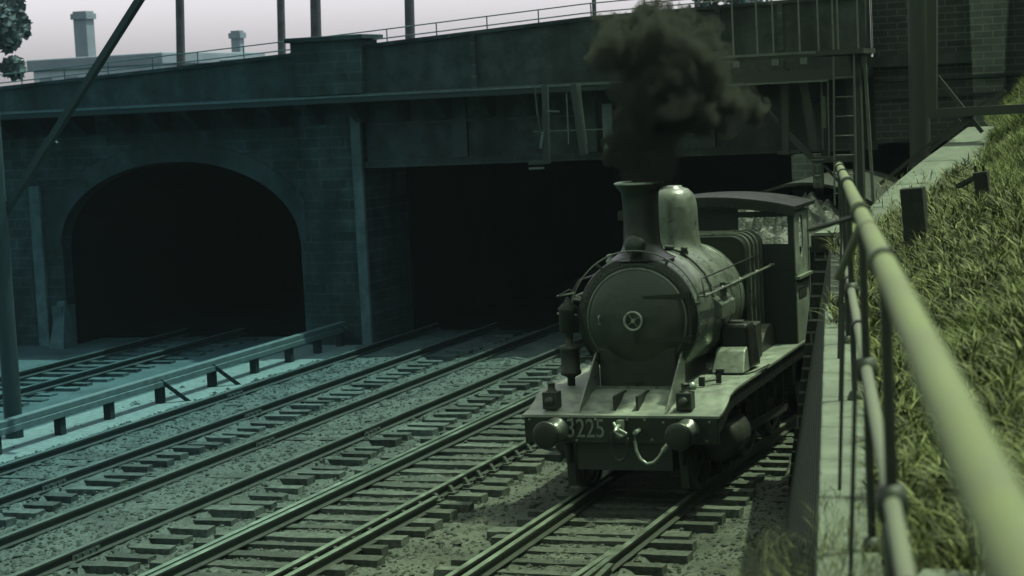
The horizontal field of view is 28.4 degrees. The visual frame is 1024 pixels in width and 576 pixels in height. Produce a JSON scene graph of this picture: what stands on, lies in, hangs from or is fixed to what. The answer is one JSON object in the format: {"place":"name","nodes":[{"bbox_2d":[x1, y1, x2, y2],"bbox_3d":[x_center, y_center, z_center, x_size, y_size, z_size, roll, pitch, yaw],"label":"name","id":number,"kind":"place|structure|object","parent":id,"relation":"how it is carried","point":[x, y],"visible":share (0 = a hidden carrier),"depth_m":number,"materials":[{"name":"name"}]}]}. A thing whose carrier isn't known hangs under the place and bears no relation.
{"place":"outdoors","nodes":[
{"label":"outdoors","id":0,"kind":"place"},
{"bbox_2d":[0,337,284,419],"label":"yard ground","id":1,"kind":"structure","parent":0,"point":[31,356],"depth_m":42.89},
{"bbox_2d":[0,0,33,80],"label":"broadleaf tree","id":2,"kind":"object","parent":1,"relation":"on","point":[15,24],"visible":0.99,"depth_m":55.88,"materials":[{"name":"green plant"}]},
{"bbox_2d":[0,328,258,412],"bbox_3d":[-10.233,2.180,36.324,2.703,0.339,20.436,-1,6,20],"label":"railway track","id":3,"kind":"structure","parent":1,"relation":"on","point":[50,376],"depth_m":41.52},
{"bbox_2d":[27,11,264,82],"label":"building","id":4,"kind":"structure","parent":0,"point":[84,37],"depth_m":86.61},
{"bbox_2d":[40,78,51,81],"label":"window","id":5,"kind":"structure","parent":4,"relation":"in","point":[47,79],"depth_m":86.80,"materials":[{"name":"grey glass"}]},
{"bbox_2d":[220,30,252,60],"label":"building","id":6,"kind":"structure","parent":0,"point":[237,37],"depth_m":92.42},
{"bbox_2d":[104,272,595,337],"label":"tunnel floor","id":7,"kind":"structure","parent":0,"point":[281,314],"depth_m":48.25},
{"bbox_2d":[0,329,793,575],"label":"trackbed ground","id":8,"kind":"structure","parent":0,"point":[535,347],"depth_m":27.01,"materials":[{"name":"grey gravel"}]},
{"bbox_2d":[0,344,363,462],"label":"gravel strip","id":9,"kind":"object","parent":8,"relation":"on","point":[42,437],"visible":0.56,"depth_m":35.77,"materials":[{"name":"grey gravel"}]},
{"bbox_2d":[0,0,144,438],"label":"stayed mast","id":10,"kind":"object","parent":9,"relation":"on","point":[11,390],"visible":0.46,"depth_m":32.48,"materials":[{"name":"metal"}]},
{"bbox_2d":[0,322,359,454],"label":"guard rail","id":11,"kind":"object","parent":9,"relation":"on","point":[109,397],"visible":0.82,"depth_m":35.93,"materials":[{"name":"metal"}]},
{"bbox_2d":[0,322,522,527],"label":"railway track","id":12,"kind":"structure","parent":8,"relation":"on","point":[110,481],"depth_m":32.66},
{"bbox_2d":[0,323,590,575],"bbox_3d":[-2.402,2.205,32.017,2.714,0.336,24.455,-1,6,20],"label":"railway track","id":13,"kind":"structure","parent":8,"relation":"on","point":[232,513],"depth_m":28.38,"materials":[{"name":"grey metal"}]},
{"bbox_2d":[134,360,591,575],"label":"railway track","id":14,"kind":"structure","parent":8,"relation":"on","point":[331,552],"depth_m":25.50,"materials":[{"name":"grey metal"}]},
{"bbox_2d":[433,385,796,575],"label":"railway track","id":15,"kind":"structure","parent":8,"relation":"on","point":[511,544],"depth_m":23.98,"materials":[{"name":"grey metal"}]},
{"bbox_2d":[522,180,814,491],"bbox_3d":[2.158,0.420,26.794,2.542,3.826,6.150,-1,6,20],"label":"steam locomotive","id":16,"kind":"object","parent":15,"relation":"on","point":[690,317],"visible":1,"depth_m":25.25,"materials":[{"name":"paint"}]},
{"bbox_2d":[587,267,693,361],"bbox_3d":[1.559,0.400,25.086,1.377,1.304,0.215,-1,6,20],"label":"smokebox door","id":17,"kind":"structure","parent":16,"relation":"in","point":[636,314],"depth_m":25.06,"materials":[{"name":"metal"}]},
{"bbox_2d":[783,244,814,412],"bbox_3d":[4.090,0.433,31.980,2.500,2.550,4.450,-1,6,20],"label":"coal tender","id":18,"kind":"object","parent":15,"relation":"on","point":[792,375],"visible":0.05,"depth_m":29.91,"materials":[{"name":"black metal"}]},
{"bbox_2d":[761,169,899,222],"bbox_3d":[5.724,-0.415,36.398,2.540,3.220,4.300,-1,6,20],"label":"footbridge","id":19,"kind":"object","parent":15,"relation":"on","point":[786,189],"visible":0.13,"depth_m":35.76,"materials":[{"name":"concrete"}]},
{"bbox_2d":[646,0,874,204],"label":"signal gantry","id":20,"kind":"object","parent":8,"relation":"on","point":[784,78],"visible":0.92,"depth_m":33.16,"materials":[{"name":"metal"}]},
{"bbox_2d":[810,159,825,187],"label":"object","id":21,"kind":"object","parent":20,"relation":"attached to","point":[818,173],"visible":1,"depth_m":32.92,"materials":[{"name":"metal"}]},
{"bbox_2d":[833,54,856,204],"bbox_3d":[5.343,-2.549,32.591,0.426,2.452,0.032,-1,6,20],"label":"ladder","id":22,"kind":"object","parent":20,"relation":"hanging from","point":[854,135],"visible":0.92,"depth_m":32.57,"materials":[{"name":"metal"}]},
{"bbox_2d":[791,153,823,196],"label":"stone pier","id":23,"kind":"structure","parent":8,"relation":"on","point":[802,166],"depth_m":38.08,"materials":[{"name":"grey stone"}]},
{"bbox_2d":[788,224,856,488],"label":"wall","id":24,"kind":"structure","parent":8,"relation":"on","point":[819,251],"depth_m":25.51,"materials":[{"name":"stone"}]},
{"bbox_2d":[907,0,930,170],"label":"iron post","id":25,"kind":"object","parent":8,"relation":"on","point":[919,126],"visible":0.31,"depth_m":31.48,"materials":[{"name":"metal"}]},
{"bbox_2d":[870,126,993,221],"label":"ramped wall","id":26,"kind":"structure","parent":8,"relation":"on","point":[963,143],"depth_m":28.57,"materials":[{"name":"concrete"}]},
{"bbox_2d":[852,167,943,227],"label":"ramp weeds","id":27,"kind":"object","parent":26,"relation":"on","point":[901,188],"visible":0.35,"depth_m":27.64,"materials":[{"name":"green plant"}]},
{"bbox_2d":[0,0,872,85],"label":"sky","id":28,"kind":"structure","parent":0,"point":[208,23],"materials":[{"name":"grey"}]},
{"bbox_2d":[709,192,852,244],"bbox_3d":[4.002,-1.135,31.804,2.200,0.670,4.100,-1,6,20],"label":"pile","id":29,"kind":"object","parent":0,"point":[770,230],"visible":0.17,"depth_m":30.20,"materials":[{"name":"black stone"}]},
{"bbox_2d":[875,95,1023,575],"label":"embankment","id":30,"kind":"structure","parent":0,"point":[981,567],"depth_m":10.70,"materials":[{"name":"plant"}]},
{"bbox_2d":[900,186,929,262],"bbox_3d":[3.826,-0.430,19.130,0.267,1.047,0.210,-1,6,20],"label":"timber post","id":31,"kind":"object","parent":30,"relation":"on","point":[914,208],"visible":0.49,"depth_m":19.02,"materials":[{"name":"brown wood"}]},
{"bbox_2d":[809,149,1023,575],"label":"leafy groundcover","id":32,"kind":"object","parent":30,"relation":"on","point":[960,546],"visible":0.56,"depth_m":12.87,"materials":[{"name":"green plant"}]},
{"bbox_2d":[835,71,1023,574],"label":"bank grass","id":33,"kind":"structure","parent":30,"relation":"on","point":[992,120],"depth_m":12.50,"materials":[{"name":"green plant"}]},
{"bbox_2d":[879,0,1023,184],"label":"bracing frame","id":34,"kind":"object","parent":30,"relation":"on","point":[934,78],"visible":0.99,"depth_m":29.48,"materials":[{"name":"metal"}]},
{"bbox_2d":[918,569,985,575],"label":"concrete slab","id":35,"kind":"structure","parent":30,"relation":"on","point":[941,572],"depth_m":7.45,"materials":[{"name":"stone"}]},
{"bbox_2d":[955,165,994,208],"bbox_3d":[4.511,-0.766,19.255,0.246,0.800,0.894,-5,6,-21],"label":"timber post","id":36,"kind":"object","parent":30,"relation":"on","point":[981,179],"visible":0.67,"depth_m":19.20,"materials":[{"name":"brown wood"}]},
{"label":"ground","id":37,"kind":"structure","parent":0,"visible":0},
{"bbox_2d":[0,0,971,348],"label":"railway bridge","id":38,"kind":"structure","parent":37,"relation":"on","point":[366,188],"depth_m":43.45,"materials":[{"name":"concrete"}]},
{"bbox_2d":[175,0,184,65],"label":"telegraph pole","id":39,"kind":"object","parent":38,"relation":"on","point":[180,33],"depth_m":47.16,"materials":[{"name":"wood"}]},
{"bbox_2d":[277,0,285,53],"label":"telegraph pole","id":40,"kind":"object","parent":38,"relation":"on","point":[281,34],"depth_m":61.67,"materials":[{"name":"wood"}]},
{"bbox_2d":[310,0,321,36],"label":"telegraph pole","id":41,"kind":"object","parent":38,"relation":"on","point":[315,13],"depth_m":43.73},
{"bbox_2d":[404,0,414,38],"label":"telegraph pole","id":42,"kind":"object","parent":38,"relation":"on","point":[409,13],"depth_m":45.13,"materials":[{"name":"wood"}]},
{"bbox_2d":[528,84,607,169],"bbox_3d":[1.048,-3.123,39.153,1.616,1.617,0.235,-1,6,20],"label":"hanging framework","id":43,"kind":"object","parent":38,"relation":"hanging from","point":[576,97],"visible":1,"depth_m":39.19,"materials":[{"name":"metal"}]},
{"bbox_2d":[592,0,596,15],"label":"telegraph pole","id":44,"kind":"object","parent":38,"relation":"on","point":[594,9],"depth_m":45.74,"materials":[{"name":"wood"}]},
{"bbox_2d":[688,0,770,7],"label":"broadleaf tree","id":45,"kind":"object","parent":37,"relation":"on","point":[725,3],"visible":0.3,"depth_m":62.76,"materials":[{"name":"green plant"}]},
{"bbox_2d":[780,238,882,575],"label":"retaining wall","id":46,"kind":"structure","parent":37,"relation":"on","point":[815,466],"depth_m":12.52,"materials":[{"name":"concrete"}]},
{"bbox_2d":[708,479,955,575],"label":"wall top grass","id":47,"kind":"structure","parent":46,"relation":"on","point":[873,559],"depth_m":8.41,"materials":[{"name":"green plant"}]},
{"bbox_2d":[807,161,1023,575],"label":"pipe handrail","id":48,"kind":"object","parent":46,"relation":"on","point":[987,484],"visible":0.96,"depth_m":4.47,"materials":[{"name":"green metal"}]},
{"bbox_2d":[871,0,1023,142],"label":"brick abutment","id":49,"kind":"object","parent":37,"relation":"on","point":[988,35],"visible":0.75,"depth_m":37.92,"materials":[{"name":"grey brick"}]}
]}

